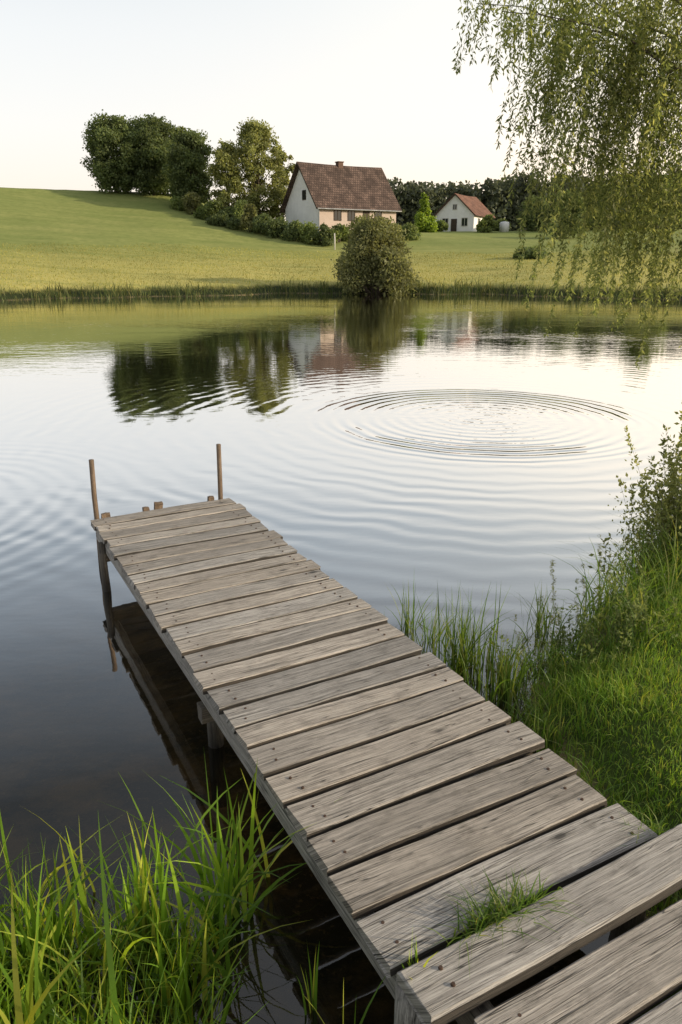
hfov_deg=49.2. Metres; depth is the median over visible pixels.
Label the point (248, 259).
meadow grass
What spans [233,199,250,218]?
shrub
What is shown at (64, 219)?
ground
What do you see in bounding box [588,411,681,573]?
bank shrub
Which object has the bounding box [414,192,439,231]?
tree
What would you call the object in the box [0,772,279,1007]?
reed clump
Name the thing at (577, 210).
shrub
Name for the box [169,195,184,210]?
shrub
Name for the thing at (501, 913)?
grass tuft
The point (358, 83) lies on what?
sky
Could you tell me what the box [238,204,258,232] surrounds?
shrub
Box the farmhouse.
[280,161,401,230]
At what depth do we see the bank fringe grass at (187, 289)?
51.71 m
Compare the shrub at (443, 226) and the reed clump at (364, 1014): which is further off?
the shrub at (443, 226)
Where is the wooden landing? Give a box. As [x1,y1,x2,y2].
[397,824,681,1023]
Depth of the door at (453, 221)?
115.69 m
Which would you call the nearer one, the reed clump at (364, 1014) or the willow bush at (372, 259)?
the reed clump at (364, 1014)
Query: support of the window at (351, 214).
in the farmhouse
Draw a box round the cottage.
[433,193,495,230]
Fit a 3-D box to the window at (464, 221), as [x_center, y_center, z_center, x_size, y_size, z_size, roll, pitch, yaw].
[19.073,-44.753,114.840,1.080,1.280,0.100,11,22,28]
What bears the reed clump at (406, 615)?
in the pond water
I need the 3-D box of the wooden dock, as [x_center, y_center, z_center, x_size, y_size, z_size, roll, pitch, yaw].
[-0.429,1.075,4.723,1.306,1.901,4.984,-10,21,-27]
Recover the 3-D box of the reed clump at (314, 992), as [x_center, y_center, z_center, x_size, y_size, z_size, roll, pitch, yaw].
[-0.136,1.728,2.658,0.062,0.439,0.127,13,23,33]
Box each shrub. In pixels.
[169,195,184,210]
[181,191,200,214]
[191,204,206,218]
[200,198,222,219]
[205,213,228,225]
[218,206,238,219]
[224,217,242,229]
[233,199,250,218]
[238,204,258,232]
[248,213,271,233]
[260,215,288,237]
[279,220,301,240]
[297,221,320,243]
[312,222,335,245]
[331,223,348,242]
[345,215,364,237]
[399,222,422,239]
[437,220,448,230]
[476,214,498,232]
[488,565,681,672]
[493,218,510,230]
[512,245,547,258]
[513,195,553,230]
[545,212,584,238]
[551,189,591,230]
[582,186,617,229]
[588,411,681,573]
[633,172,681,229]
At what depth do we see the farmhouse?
92.47 m
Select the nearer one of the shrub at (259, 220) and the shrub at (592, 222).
the shrub at (259, 220)
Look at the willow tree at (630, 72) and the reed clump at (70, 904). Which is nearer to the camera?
the reed clump at (70, 904)
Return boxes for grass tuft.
[401,926,435,978]
[420,864,585,973]
[615,800,677,845]
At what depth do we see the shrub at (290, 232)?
84.81 m
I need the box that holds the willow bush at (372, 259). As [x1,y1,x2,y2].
[331,212,424,295]
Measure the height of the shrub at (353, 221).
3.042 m
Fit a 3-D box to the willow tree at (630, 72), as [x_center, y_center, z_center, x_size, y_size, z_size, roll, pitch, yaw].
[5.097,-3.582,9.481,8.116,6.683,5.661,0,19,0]
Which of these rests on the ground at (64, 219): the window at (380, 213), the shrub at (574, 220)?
the shrub at (574, 220)
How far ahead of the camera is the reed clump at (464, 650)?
4.87 m
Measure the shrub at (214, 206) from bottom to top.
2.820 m
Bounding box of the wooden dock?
[89,444,657,1023]
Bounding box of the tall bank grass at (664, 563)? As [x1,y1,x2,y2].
[500,489,681,915]
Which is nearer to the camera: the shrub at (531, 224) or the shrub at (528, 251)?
the shrub at (528, 251)
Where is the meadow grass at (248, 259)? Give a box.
[0,242,681,293]
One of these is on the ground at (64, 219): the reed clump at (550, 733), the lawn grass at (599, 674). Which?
the lawn grass at (599, 674)
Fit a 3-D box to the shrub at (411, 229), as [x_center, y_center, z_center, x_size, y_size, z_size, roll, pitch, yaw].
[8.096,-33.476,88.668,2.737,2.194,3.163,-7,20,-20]
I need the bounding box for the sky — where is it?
[0,0,681,220]
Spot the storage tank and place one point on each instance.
(504, 226)
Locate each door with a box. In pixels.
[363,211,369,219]
[451,219,456,230]
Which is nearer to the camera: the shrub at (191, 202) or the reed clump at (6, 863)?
the reed clump at (6, 863)
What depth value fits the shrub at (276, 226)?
85.72 m
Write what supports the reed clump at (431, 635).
in the pond water
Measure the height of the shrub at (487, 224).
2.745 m
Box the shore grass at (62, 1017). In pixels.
[0,848,278,1023]
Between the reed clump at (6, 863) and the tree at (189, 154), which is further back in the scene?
the tree at (189, 154)
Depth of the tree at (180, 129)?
104.52 m
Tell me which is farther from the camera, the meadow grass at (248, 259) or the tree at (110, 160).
the tree at (110, 160)
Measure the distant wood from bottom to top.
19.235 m
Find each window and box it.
[302,190,305,199]
[334,210,341,220]
[348,211,354,220]
[374,212,381,220]
[461,217,467,226]
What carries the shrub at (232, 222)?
on the ground at (64, 219)
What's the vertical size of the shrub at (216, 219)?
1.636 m
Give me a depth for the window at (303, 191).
91.70 m
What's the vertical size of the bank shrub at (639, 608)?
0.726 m
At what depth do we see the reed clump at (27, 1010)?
2.28 m
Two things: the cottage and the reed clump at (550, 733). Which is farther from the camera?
the cottage
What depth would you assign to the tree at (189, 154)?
97.90 m
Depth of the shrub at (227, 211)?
90.46 m
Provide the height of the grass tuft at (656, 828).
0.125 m
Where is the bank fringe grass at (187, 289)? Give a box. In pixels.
[0,275,681,300]
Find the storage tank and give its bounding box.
[499,221,508,231]
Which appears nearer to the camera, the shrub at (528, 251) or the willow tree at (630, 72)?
the willow tree at (630, 72)
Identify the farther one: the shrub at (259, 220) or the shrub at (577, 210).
the shrub at (577, 210)
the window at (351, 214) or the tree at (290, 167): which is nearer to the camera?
the window at (351, 214)
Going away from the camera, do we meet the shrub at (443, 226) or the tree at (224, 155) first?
the tree at (224, 155)
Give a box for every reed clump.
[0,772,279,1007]
[0,812,184,1023]
[0,813,147,987]
[0,815,154,1023]
[81,754,338,949]
[81,872,312,1023]
[298,939,319,1014]
[306,976,385,1023]
[380,581,439,632]
[399,582,533,689]
[402,590,464,646]
[457,623,557,713]
[498,584,579,646]
[512,697,585,752]
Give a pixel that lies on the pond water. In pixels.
(378, 451)
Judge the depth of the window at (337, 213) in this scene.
90.90 m
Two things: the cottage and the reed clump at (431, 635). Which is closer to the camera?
the reed clump at (431, 635)
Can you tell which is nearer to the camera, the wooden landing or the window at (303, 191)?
the wooden landing
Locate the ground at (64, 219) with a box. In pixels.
[0,187,681,1023]
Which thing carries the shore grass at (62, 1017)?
on the ground at (64, 219)
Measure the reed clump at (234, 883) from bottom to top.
0.932 m
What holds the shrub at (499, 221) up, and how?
on the ground at (64, 219)
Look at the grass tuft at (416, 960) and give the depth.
2.34 m
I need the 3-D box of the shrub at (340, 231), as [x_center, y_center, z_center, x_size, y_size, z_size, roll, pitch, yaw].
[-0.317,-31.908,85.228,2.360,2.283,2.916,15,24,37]
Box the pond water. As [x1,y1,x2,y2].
[0,293,681,1023]
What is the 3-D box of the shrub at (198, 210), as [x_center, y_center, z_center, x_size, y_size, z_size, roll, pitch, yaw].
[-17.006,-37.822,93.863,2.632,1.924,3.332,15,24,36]
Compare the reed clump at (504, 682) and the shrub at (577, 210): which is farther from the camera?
the shrub at (577, 210)
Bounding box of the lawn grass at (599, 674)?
[516,552,681,915]
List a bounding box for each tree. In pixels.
[80,109,140,193]
[121,112,174,196]
[161,128,214,203]
[170,125,192,194]
[204,138,249,209]
[226,117,289,218]
[265,145,294,220]
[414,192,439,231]
[452,0,681,370]
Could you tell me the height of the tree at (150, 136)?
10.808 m
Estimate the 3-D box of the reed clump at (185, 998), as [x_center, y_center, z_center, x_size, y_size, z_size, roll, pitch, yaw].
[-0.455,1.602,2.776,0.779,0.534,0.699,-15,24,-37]
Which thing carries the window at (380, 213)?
in the farmhouse
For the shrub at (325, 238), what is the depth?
82.99 m
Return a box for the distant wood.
[387,168,681,230]
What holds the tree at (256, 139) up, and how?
on the ground at (64, 219)
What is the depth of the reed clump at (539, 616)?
5.42 m
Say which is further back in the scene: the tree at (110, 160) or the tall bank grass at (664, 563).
the tree at (110, 160)
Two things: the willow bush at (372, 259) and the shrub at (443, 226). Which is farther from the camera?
the shrub at (443, 226)
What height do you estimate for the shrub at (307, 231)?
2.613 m

